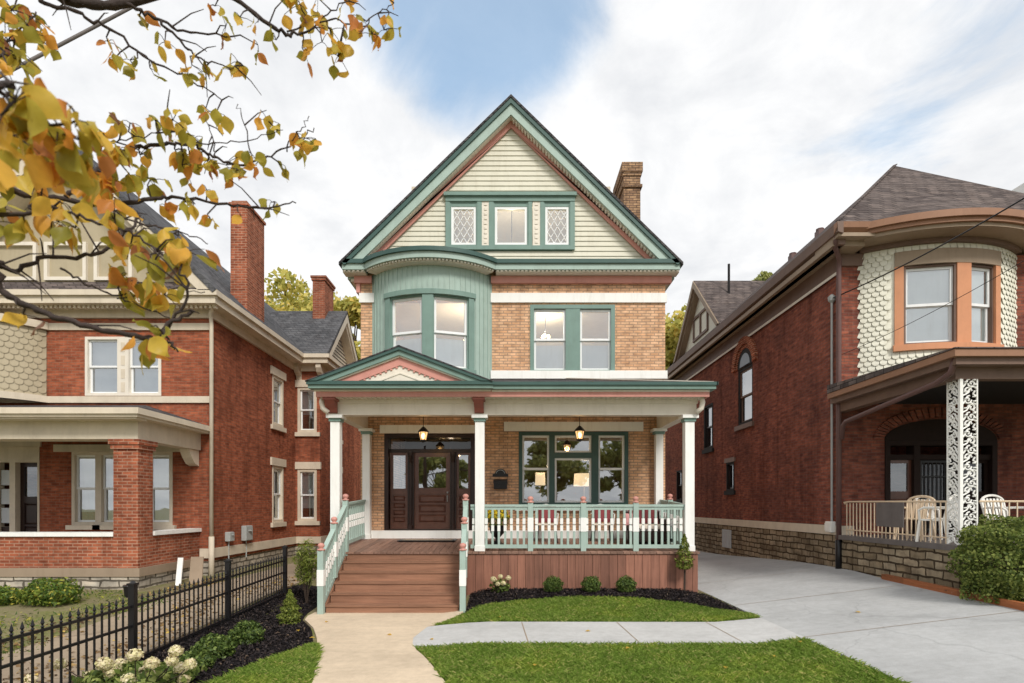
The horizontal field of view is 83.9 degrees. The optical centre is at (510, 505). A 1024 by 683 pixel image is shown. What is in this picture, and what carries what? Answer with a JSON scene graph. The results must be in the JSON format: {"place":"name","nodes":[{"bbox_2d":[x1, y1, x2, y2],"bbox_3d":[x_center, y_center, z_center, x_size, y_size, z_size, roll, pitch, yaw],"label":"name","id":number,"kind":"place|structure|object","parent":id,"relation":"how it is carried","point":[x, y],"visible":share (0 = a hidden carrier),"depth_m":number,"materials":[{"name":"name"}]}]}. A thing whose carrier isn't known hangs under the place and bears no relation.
{"place":"outdoors","nodes":[
{"label":"outdoors","id":0,"kind":"place"},
{"bbox_2d":[0,6,137,78],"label":"cable","id":1,"kind":"object","parent":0,"point":[81,33],"visible":0.5,"depth_m":6.15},
{"bbox_2d":[2,558,316,682],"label":"neighbour path","id":2,"kind":"structure","parent":0,"point":[291,568],"depth_m":8.90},
{"bbox_2d":[192,642,324,682],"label":"grass","id":3,"kind":"structure","parent":0,"point":[295,662],"depth_m":6.97,"materials":[{"name":"green plant"}]},
{"bbox_2d":[0,556,737,681],"bbox_3d":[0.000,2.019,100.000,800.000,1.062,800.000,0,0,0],"label":"ground","id":4,"kind":"structure","parent":0,"point":[11,610],"depth_m":10.55,"materials":[{"name":"brown soil"}]},
{"bbox_2d":[0,584,28,605],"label":"garden plant","id":5,"kind":"object","parent":4,"relation":"on","point":[6,595],"visible":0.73,"depth_m":10.80,"materials":[{"name":"green plant"}]},
{"bbox_2d":[11,577,84,606],"bbox_3d":[-8.806,1.635,10.914,1.185,0.584,0.904,0,0,0],"label":"garden plant","id":6,"kind":"object","parent":4,"relation":"on","point":[40,588],"visible":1,"depth_m":10.71,"materials":[{"name":"green plant"}]},
{"bbox_2d":[0,589,187,659],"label":"weeds","id":7,"kind":"object","parent":4,"relation":"on","point":[88,607],"visible":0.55,"depth_m":10.29,"materials":[{"name":"green plant"}]},
{"bbox_2d":[122,585,127,597],"bbox_3d":[-7.750,1.727,11.600,0.270,0.240,0.263,0,0,0],"label":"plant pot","id":8,"kind":"object","parent":4,"relation":"on","point":[125,588],"visible":0.35,"depth_m":11.49,"materials":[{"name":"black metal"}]},
{"bbox_2d":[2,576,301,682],"bbox_3d":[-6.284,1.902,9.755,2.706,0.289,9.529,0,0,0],"label":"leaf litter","id":9,"kind":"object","parent":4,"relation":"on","point":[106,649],"visible":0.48,"depth_m":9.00,"materials":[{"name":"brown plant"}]},
{"bbox_2d":[175,558,183,585],"bbox_3d":[-7.760,1.530,13.340,0.122,0.600,0.569,0,0,-24],"label":"leaning board","id":10,"kind":"object","parent":4,"relation":"on","point":[179,572],"visible":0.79,"depth_m":13.32,"materials":[{"name":"white wood"}]},
{"bbox_2d":[0,150,360,588],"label":"brick house","id":11,"kind":"structure","parent":4,"relation":"on","point":[118,470],"depth_m":15.00,"materials":[{"name":"red brick"}]},
{"bbox_2d":[0,242,38,280],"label":"window","id":12,"kind":"structure","parent":11,"relation":"in","point":[35,245],"depth_m":14.88,"materials":[{"name":"beige wood"}]},
{"bbox_2d":[20,463,36,531],"bbox_3d":[-12.750,0.060,15.183,0.600,2.420,0.054,0,0,0],"label":"door","id":13,"kind":"structure","parent":11,"relation":"in","point":[28,505],"depth_m":15.16,"materials":[{"name":"brown wood"}]},
{"bbox_2d":[44,242,87,280],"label":"window","id":14,"kind":"structure","parent":11,"relation":"in","point":[47,245],"depth_m":14.88,"materials":[{"name":"beige wood"}]},
{"bbox_2d":[65,452,99,529],"bbox_3d":[-11.200,-0.400,15.043,0.900,2.040,0.285,0,0,0],"label":"window","id":15,"kind":"structure","parent":11,"relation":"in","point":[84,464],"depth_m":15.05,"materials":[{"name":"beige wood"}]},
{"bbox_2d":[85,337,119,395],"bbox_3d":[-10.740,-3.675,15.083,0.920,1.550,0.205,0,0,0],"label":"window","id":16,"kind":"structure","parent":11,"relation":"in","point":[102,378],"depth_m":15.17,"materials":[{"name":"white glass"}]},
{"bbox_2d":[92,452,112,529],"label":"window","id":17,"kind":"structure","parent":11,"relation":"in","point":[105,459],"depth_m":15.05,"materials":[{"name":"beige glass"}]},
{"bbox_2d":[93,242,133,280],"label":"window","id":18,"kind":"structure","parent":11,"relation":"in","point":[96,277],"depth_m":14.88,"materials":[{"name":"beige wood"}]},
{"bbox_2d":[126,337,160,395],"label":"window","id":19,"kind":"structure","parent":11,"relation":"in","point":[137,384],"depth_m":15.17,"materials":[{"name":"white glass"}]},
{"bbox_2d":[153,452,176,529],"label":"window","id":20,"kind":"structure","parent":11,"relation":"in","point":[162,461],"depth_m":15.17,"materials":[{"name":"beige glass"}]},
{"bbox_2d":[225,532,234,557],"bbox_3d":[-7.798,1.100,15.850,0.199,0.760,0.260,0,0,0],"label":"utility box","id":21,"kind":"object","parent":11,"relation":"attached to","point":[229,536],"visible":0.98,"depth_m":15.74,"materials":[{"name":"grey metal"}]},
{"bbox_2d":[241,525,252,556],"bbox_3d":[-7.779,1.050,16.900,0.235,0.940,0.440,0,0,0],"label":"utility box","id":22,"kind":"object","parent":11,"relation":"attached to","point":[246,533],"visible":1,"depth_m":16.75,"materials":[{"name":"grey metal"}]},
{"bbox_2d":[270,457,286,526],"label":"window","id":23,"kind":"structure","parent":11,"relation":"in","point":[278,464],"depth_m":19.53,"materials":[{"name":"beige stone"}]},
{"bbox_2d":[270,365,286,432],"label":"window","id":24,"kind":"structure","parent":11,"relation":"in","point":[278,376],"depth_m":19.53,"materials":[{"name":"beige stone"}]},
{"bbox_2d":[295,462,320,524],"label":"window","id":25,"kind":"structure","parent":11,"relation":"in","point":[307,471],"depth_m":20.88,"materials":[{"name":"beige stone"}]},
{"bbox_2d":[295,380,320,436],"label":"window","id":26,"kind":"structure","parent":11,"relation":"in","point":[307,399],"depth_m":20.88,"materials":[{"name":"beige wood"}]},
{"bbox_2d":[189,557,203,583],"bbox_3d":[-7.500,1.530,13.590,0.286,0.600,0.642,0,0,-24],"label":"leaning board","id":27,"kind":"object","parent":4,"relation":"on","point":[196,568],"visible":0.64,"depth_m":13.59,"materials":[{"name":"beige wood"}]},
{"bbox_2d":[0,0,401,375],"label":"pear tree","id":28,"kind":"object","parent":4,"relation":"on","point":[40,145],"visible":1,"depth_m":1.73,"materials":[{"name":"yellow plant"}]},
{"bbox_2d":[138,584,316,682],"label":"mulch bed","id":29,"kind":"object","parent":4,"relation":"on","point":[296,635],"visible":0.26,"depth_m":8.69,"materials":[{"name":"black wood"}]},
{"bbox_2d":[24,645,207,682],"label":"hydrangea","id":30,"kind":"object","parent":29,"relation":"on","point":[151,669],"visible":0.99,"depth_m":6.19,"materials":[{"name":"white plant"}]},
{"bbox_2d":[0,545,287,682],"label":"iron fence","id":31,"kind":"object","parent":29,"relation":"on","point":[133,622],"visible":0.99,"depth_m":7.58,"materials":[{"name":"black metal"}]},
{"bbox_2d":[178,649,216,671],"bbox_3d":[-3.955,1.931,7.104,0.511,0.289,0.513,0,0,0],"label":"boxwood","id":32,"kind":"object","parent":29,"relation":"on","point":[205,659],"visible":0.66,"depth_m":7.05,"materials":[{"name":"green plant"}]},
{"bbox_2d":[190,632,237,659],"bbox_3d":[-3.963,1.892,7.628,0.554,0.364,0.537,0,0,-35],"label":"boxwood","id":33,"kind":"object","parent":29,"relation":"on","point":[217,645],"visible":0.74,"depth_m":7.55,"materials":[{"name":"green plant"}]},
{"bbox_2d":[227,619,265,644],"bbox_3d":[-3.916,1.879,8.449,0.521,0.390,0.505,0,0,0],"label":"boxwood","id":34,"kind":"object","parent":29,"relation":"on","point":[246,632],"visible":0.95,"depth_m":8.34,"materials":[{"name":"green plant"}]},
{"bbox_2d":[276,589,302,624],"bbox_3d":[-3.831,1.768,9.848,0.438,0.666,0.451,0,0,-29],"label":"conifer","id":35,"kind":"object","parent":29,"relation":"on","point":[290,602],"visible":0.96,"depth_m":9.78,"materials":[{"name":"green plant"}]},
{"bbox_2d":[291,538,316,602],"bbox_3d":[-4.155,1.346,11.607,0.567,1.413,0.592,0,0,-44],"label":"conifer","id":36,"kind":"object","parent":29,"relation":"on","point":[306,564],"visible":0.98,"depth_m":11.53,"materials":[{"name":"green plant"}]},
{"bbox_2d":[264,267,352,327],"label":"tree","id":37,"kind":"object","parent":4,"relation":"on","point":[291,299],"visible":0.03,"depth_m":40.11,"materials":[{"name":"green plant"}]},
{"bbox_2d":[333,296,360,359],"bbox_3d":[-10.288,-4.425,36.043,6.266,17.580,7.022,0,0,-44],"label":"tree","id":38,"kind":"object","parent":4,"relation":"on","point":[351,305],"visible":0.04,"depth_m":34.97,"materials":[{"name":"green plant"}]},
{"bbox_2d":[305,610,462,682],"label":"walkway","id":39,"kind":"structure","parent":4,"relation":"on","point":[362,648],"depth_m":8.12,"materials":[{"name":"beige concrete"}]},
{"bbox_2d":[305,94,717,613],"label":"brick house","id":40,"kind":"structure","parent":4,"relation":"on","point":[460,295],"depth_m":14.36,"materials":[{"name":"brown brick"}]},
{"bbox_2d":[391,294,421,353],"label":"window","id":41,"kind":"structure","parent":40,"relation":"in","point":[413,344],"depth_m":14.13,"materials":[{"name":"white glass"}]},
{"bbox_2d":[418,417,428,442],"bbox_3d":[-2.030,-1.895,13.200,0.250,0.850,0.217,0,0,0],"label":"pendant lantern","id":42,"kind":"object","parent":40,"relation":"hanging from","point":[423,431],"visible":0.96,"depth_m":13.14,"materials":[{"name":"black metal"}]},
{"bbox_2d":[397,539,456,540],"bbox_3d":[-2.050,0.840,14.050,1.400,0.024,0.600,0,0,0],"label":"doormat","id":43,"kind":"object","parent":40,"relation":"on","point":[427,540],"visible":1,"depth_m":13.81,"materials":[{"name":"black fabric"}]},
{"bbox_2d":[414,453,449,528],"bbox_3d":[-2.035,-0.395,14.729,0.930,1.970,0.121,0,0,0],"label":"door","id":44,"kind":"structure","parent":40,"relation":"in","point":[431,505],"depth_m":14.74,"materials":[{"name":"brown wood"}]},
{"bbox_2d":[433,294,467,368],"bbox_3d":[-1.508,-4.260,14.094,0.893,1.780,0.210,0,0,-17],"label":"window","id":45,"kind":"structure","parent":40,"relation":"in","point":[453,352],"depth_m":14.15,"materials":[{"name":"white glass"}]},
{"bbox_2d":[485,510,509,543],"bbox_3d":[-0.323,0.465,13.321,0.642,0.884,0.662,0,0,21],"label":"flower pot","id":46,"kind":"object","parent":40,"relation":"on","point":[495,531],"visible":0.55,"depth_m":13.18,"materials":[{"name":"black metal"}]},
{"bbox_2d":[493,479,506,488],"bbox_3d":[-0.270,-0.558,14.531,0.360,0.257,0.133,0,0,0],"label":"mailbox","id":47,"kind":"object","parent":40,"relation":"attached to","point":[500,483],"visible":1,"depth_m":14.48,"materials":[{"name":"black metal"}]},
{"bbox_2d":[493,469,507,476],"bbox_3d":[-0.270,-0.849,14.576,0.400,0.199,0.044,0,0,0],"label":"address plaque","id":48,"kind":"object","parent":40,"relation":"attached to","point":[500,472],"visible":1,"depth_m":14.56,"materials":[{"name":"black metal"}]},
{"bbox_2d":[444,191,576,250],"bbox_3d":[-0.020,-7.223,14.490,3.360,1.425,0.220,0,0,0],"label":"window","id":49,"kind":"structure","parent":40,"relation":"in","point":[485,205],"depth_m":14.46,"materials":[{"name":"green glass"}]},
{"bbox_2d":[511,210,511,242],"bbox_3d":[0.049,-7.556,15.609,0.266,1.388,0.294,0,0,-17],"label":"chandelier","id":50,"kind":"object","parent":40,"relation":"hanging from","point":[511,226],"visible":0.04,"depth_m":15.59,"materials":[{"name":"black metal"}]},
{"bbox_2d":[535,472,544,500],"bbox_3d":[0.800,-0.080,15.600,0.280,1.660,0.280,0,0,0],"label":"table lamp","id":51,"kind":"object","parent":40,"relation":"in","point":[539,478],"visible":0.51,"depth_m":15.49,"materials":[{"name":"beige"}]},
{"bbox_2d":[541,316,549,338],"bbox_3d":[1.024,-5.156,16.607,0.236,0.748,0.259,0,0,-17],"label":"chandelier","id":52,"kind":"object","parent":40,"relation":"hanging from","point":[544,336],"visible":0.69,"depth_m":16.59,"materials":[{"name":"white metal"}]},
{"bbox_2d":[537,513,558,542],"bbox_3d":[0.860,0.413,13.770,0.567,0.937,0.547,0,0,0],"label":"porch chair","id":53,"kind":"object","parent":40,"relation":"on","point":[546,523],"visible":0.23,"depth_m":13.54,"materials":[{"name":"white wood"}]},
{"bbox_2d":[538,510,553,522],"bbox_3d":[0.880,0.198,13.880,0.440,0.416,0.217,0,0,0],"label":"cushion","id":54,"kind":"object","parent":53,"relation":"on","point":[546,515],"visible":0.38,"depth_m":13.80,"materials":[{"name":"red fabric"}]},
{"bbox_2d":[515,432,627,510],"bbox_3d":[1.600,-0.890,14.630,3.000,2.020,0.260,0,0,0],"label":"window","id":55,"kind":"structure","parent":40,"relation":"in","point":[593,455],"depth_m":14.58,"materials":[{"name":"green wood"}]},
{"bbox_2d":[530,305,614,369],"bbox_3d":[1.575,-4.306,14.690,2.170,1.688,0.240,0,0,0],"label":"window","id":56,"kind":"structure","parent":40,"relation":"in","point":[572,355],"depth_m":14.64,"materials":[{"name":"green glass"}]},
{"bbox_2d":[574,417,584,441],"bbox_3d":[1.590,-1.905,13.200,0.250,0.830,0.217,0,0,0],"label":"pendant lantern","id":57,"kind":"object","parent":40,"relation":"hanging from","point":[579,430],"visible":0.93,"depth_m":13.14,"materials":[{"name":"black metal"}]},
{"bbox_2d":[573,473,588,495],"bbox_3d":[2.020,-0.070,15.700,0.600,1.640,0.600,0,0,0],"label":"table lamp","id":58,"kind":"object","parent":40,"relation":"in","point":[581,479],"visible":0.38,"depth_m":15.44,"materials":[{"name":"beige"}]},
{"bbox_2d":[590,513,614,542],"bbox_3d":[2.200,0.413,13.770,0.567,0.937,0.547,0,0,0],"label":"porch chair","id":59,"kind":"object","parent":40,"relation":"on","point":[596,523],"visible":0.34,"depth_m":13.54,"materials":[{"name":"white wood"}]},
{"bbox_2d":[594,510,609,522],"bbox_3d":[2.220,0.198,13.880,0.440,0.416,0.217,0,0,0],"label":"cushion","id":60,"kind":"object","parent":59,"relation":"on","point":[601,515],"visible":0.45,"depth_m":13.80,"materials":[{"name":"red fabric"}]},
{"bbox_2d":[626,510,666,541],"bbox_3d":[3.200,0.472,13.600,0.960,0.730,0.720,0,0,0],"label":"wicker armchair","id":61,"kind":"object","parent":40,"relation":"on","point":[652,531],"visible":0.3,"depth_m":13.25,"materials":[{"name":"brown wicker"}]},
{"bbox_2d":[628,510,641,522],"bbox_3d":[3.000,0.257,13.700,0.340,0.322,0.168,0,0,0],"label":"cushion","id":62,"kind":"object","parent":61,"relation":"on","point":[640,514],"visible":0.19,"depth_m":13.67,"materials":[{"name":"red fabric"}]},
{"bbox_2d":[644,510,658,523],"bbox_3d":[3.340,0.237,13.680,0.380,0.365,0.178,0,0,0],"label":"cushion","id":63,"kind":"object","parent":61,"relation":"on","point":[646,516],"visible":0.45,"depth_m":13.62,"materials":[{"name":"red fabric"}]},
{"bbox_3d":[2.780,0.709,13.200,0.420,0.413,0.420,0,0,0],"label":"side stool","id":64,"kind":"object","parent":40,"relation":"on","visible":0},
{"bbox_2d":[625,513,632,524],"bbox_3d":[2.780,0.307,13.200,0.320,0.284,0.186,0,0,0],"label":"cushion","id":65,"kind":"object","parent":64,"relation":"on","point":[627,518],"visible":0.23,"depth_m":13.15,"materials":[{"name":"fabric"}]},
{"bbox_2d":[465,587,741,612],"bbox_3d":[1.675,1.895,11.110,5.050,0.243,2.180,0,0,0],"label":"mulch bed","id":66,"kind":"object","parent":4,"relation":"on","point":[490,597],"visible":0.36,"depth_m":11.35,"materials":[{"name":"black wood"}]},
{"bbox_2d":[489,574,510,592],"bbox_3d":[-0.222,1.607,11.747,0.471,0.400,0.364,0,0,0],"label":"hydrangea","id":67,"kind":"object","parent":66,"relation":"on","point":[499,584],"visible":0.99,"depth_m":11.68,"materials":[{"name":"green plant"}]},
{"bbox_2d":[543,575,563,591],"bbox_3d":[0.873,1.623,11.744,0.471,0.394,0.459,0,0,0],"label":"boxwood","id":68,"kind":"object","parent":66,"relation":"on","point":[552,584],"visible":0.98,"depth_m":11.65,"materials":[{"name":"green plant"}]},
{"bbox_2d":[580,576,601,592],"bbox_3d":[1.648,1.623,11.748,0.433,0.393,0.435,0,0,0],"label":"boxwood","id":69,"kind":"object","parent":66,"relation":"on","point":[591,583],"visible":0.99,"depth_m":11.65,"materials":[{"name":"green plant"}]},
{"bbox_2d":[614,575,636,592],"bbox_3d":[2.363,1.616,11.745,0.462,0.408,0.478,0,0,0],"label":"boxwood","id":70,"kind":"object","parent":66,"relation":"on","point":[625,583],"visible":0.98,"depth_m":11.65,"materials":[{"name":"green plant"}]},
{"bbox_2d":[674,533,694,590],"bbox_3d":[3.629,1.209,11.892,0.425,1.303,0.409,0,0,0],"label":"conifer","id":71,"kind":"object","parent":66,"relation":"on","point":[683,549],"visible":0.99,"depth_m":11.86,"materials":[{"name":"green plant"}]},
{"bbox_2d":[413,618,802,646],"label":"footpath","id":72,"kind":"structure","parent":4,"relation":"on","point":[757,630],"depth_m":8.84,"materials":[{"name":"grey concrete"}]},
{"bbox_2d":[521,561,1022,641],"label":"pavement joints","id":73,"kind":"object","parent":72,"relation":"on","point":[774,600],"visible":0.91,"depth_m":8.69,"materials":[{"name":"grey concrete"}]},
{"bbox_2d":[665,303,686,369],"bbox_3d":[11.256,-2.497,38.247,8.373,21.528,8.306,0,0,0],"label":"tree","id":74,"kind":"object","parent":4,"relation":"on","point":[672,334],"visible":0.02,"depth_m":36.69,"materials":[{"name":"green plant"}]},
{"bbox_2d":[753,271,772,280],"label":"tree","id":75,"kind":"object","parent":4,"relation":"on","point":[764,276],"visible":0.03,"depth_m":58.62,"materials":[{"name":"green plant"}]},
{"bbox_2d":[665,164,1023,589],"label":"brick house","id":76,"kind":"structure","parent":4,"relation":"on","point":[805,429],"depth_m":13.50,"materials":[{"name":"red brick"}]},
{"bbox_2d":[675,470,682,502],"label":"window","id":77,"kind":"structure","parent":76,"relation":"in","point":[678,473],"depth_m":26.67,"materials":[{"name":"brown wood"}]},
{"bbox_2d":[702,402,713,453],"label":"window","id":78,"kind":"structure","parent":76,"relation":"in","point":[707,449],"depth_m":22.87,"materials":[{"name":"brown wood"}]},
{"bbox_2d":[722,529,730,548],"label":"glass block window","id":79,"kind":"structure","parent":76,"relation":"in","point":[726,534],"depth_m":20.49,"materials":[{"name":"grey glass"}]},
{"bbox_2d":[724,457,735,494],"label":"window","id":80,"kind":"structure","parent":76,"relation":"in","point":[729,462],"depth_m":20.48,"materials":[{"name":"grey wood"}]},
{"bbox_2d":[731,336,757,430],"bbox_3d":[7.863,-4.105,19.000,0.285,3.050,1.960,0,0,0],"label":"window","id":81,"kind":"structure","parent":76,"relation":"in","point":[745,353],"depth_m":19.17,"materials":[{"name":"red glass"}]},
{"bbox_2d":[824,521,835,531],"bbox_3d":[7.673,0.500,13.710,0.145,0.260,0.260,0,0,0],"label":"meter box","id":82,"kind":"object","parent":76,"relation":"attached to","point":[829,526],"visible":1,"depth_m":13.60,"materials":[{"name":"white plastic"}]},
{"bbox_2d":[876,502,903,527],"bbox_3d":[7.787,0.180,11.725,0.025,0.500,0.850,0,0,0],"label":"folded panel","id":83,"kind":"object","parent":76,"relation":"attached to","point":[889,514],"visible":1,"depth_m":11.68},
{"bbox_2d":[895,495,935,539],"bbox_3d":[8.226,0.230,11.615,0.574,0.909,0.582,0,0,-30],"label":"plastic chair","id":84,"kind":"object","parent":76,"relation":"on","point":[922,510],"visible":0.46,"depth_m":11.68,"materials":[{"name":"beige plastic"}]},
{"bbox_2d":[833,198,1023,297],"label":"cable","id":85,"kind":"object","parent":76,"relation":"attached to","point":[937,247],"visible":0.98,"depth_m":10.70,"materials":[{"name":"black metal"}]},
{"bbox_2d":[904,263,955,343],"bbox_3d":[9.557,-4.595,13.062,1.080,1.810,0.155,0,0,10],"label":"window","id":86,"kind":"structure","parent":76,"relation":"in","point":[927,288],"depth_m":13.09,"materials":[{"name":"white glass"}]},
{"bbox_2d":[842,261,1022,354],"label":"cable","id":87,"kind":"object","parent":76,"relation":"attached to","point":[940,307],"visible":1,"depth_m":11.29,"materials":[{"name":"black metal"}]},
{"bbox_2d":[921,460,950,528],"bbox_3d":[10.125,-0.245,13.683,0.850,1.710,0.054,0,0,0],"label":"door","id":88,"kind":"structure","parent":76,"relation":"in","point":[925,464],"depth_m":13.69,"materials":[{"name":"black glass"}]},
{"bbox_2d":[914,497,957,539],"bbox_3d":[8.740,0.230,11.728,0.582,0.909,0.574,0,0,-20],"label":"plastic chair","id":89,"kind":"object","parent":76,"relation":"on","point":[938,510],"visible":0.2,"depth_m":11.44,"materials":[{"name":"beige plastic"}]},
{"bbox_2d":[915,494,963,541],"bbox_3d":[8.065,0.230,10.725,0.582,0.909,0.574,0,0,-30],"label":"plastic chair","id":90,"kind":"object","parent":76,"relation":"on","point":[920,519],"visible":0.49,"depth_m":10.74,"materials":[{"name":"white plastic"}]},
{"bbox_2d":[972,264,992,342],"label":"window","id":91,"kind":"structure","parent":76,"relation":"in","point":[982,296],"depth_m":13.14,"materials":[{"name":"white glass"}]},
{"bbox_2d":[980,494,1023,524],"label":"plastic chair","id":92,"kind":"object","parent":76,"relation":"on","point":[997,509],"visible":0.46,"depth_m":10.73,"materials":[{"name":"white plastic"}]},
{"bbox_2d":[881,574,1023,610],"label":"timber edging","id":93,"kind":"object","parent":4,"relation":"on","point":[1014,604],"visible":0.54,"depth_m":9.79,"materials":[{"name":"brown wood"}]},
{"bbox_2d":[945,513,1023,604],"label":"hedge","id":94,"kind":"object","parent":4,"relation":"on","point":[999,537],"visible":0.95,"depth_m":8.80,"materials":[{"name":"green plant"}]},
{"bbox_2d":[0,0,1023,345],"label":"sky","id":95,"kind":"structure","parent":0,"point":[752,125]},
{"bbox_2d":[432,595,760,625],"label":"lawn","id":96,"kind":"structure","parent":0,"point":[589,613],"depth_m":10.18,"materials":[{"name":"plant"}]},
{"bbox_2d":[413,636,911,682],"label":"lawn","id":97,"kind":"structure","parent":0,"point":[631,666],"depth_m":7.05,"materials":[{"name":"plant"}]},
{"bbox_2d":[698,551,1023,682],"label":"driveway","id":98,"kind":"structure","parent":0,"point":[986,647],"depth_m":8.66,"materials":[{"name":"grey concrete"}]}
]}

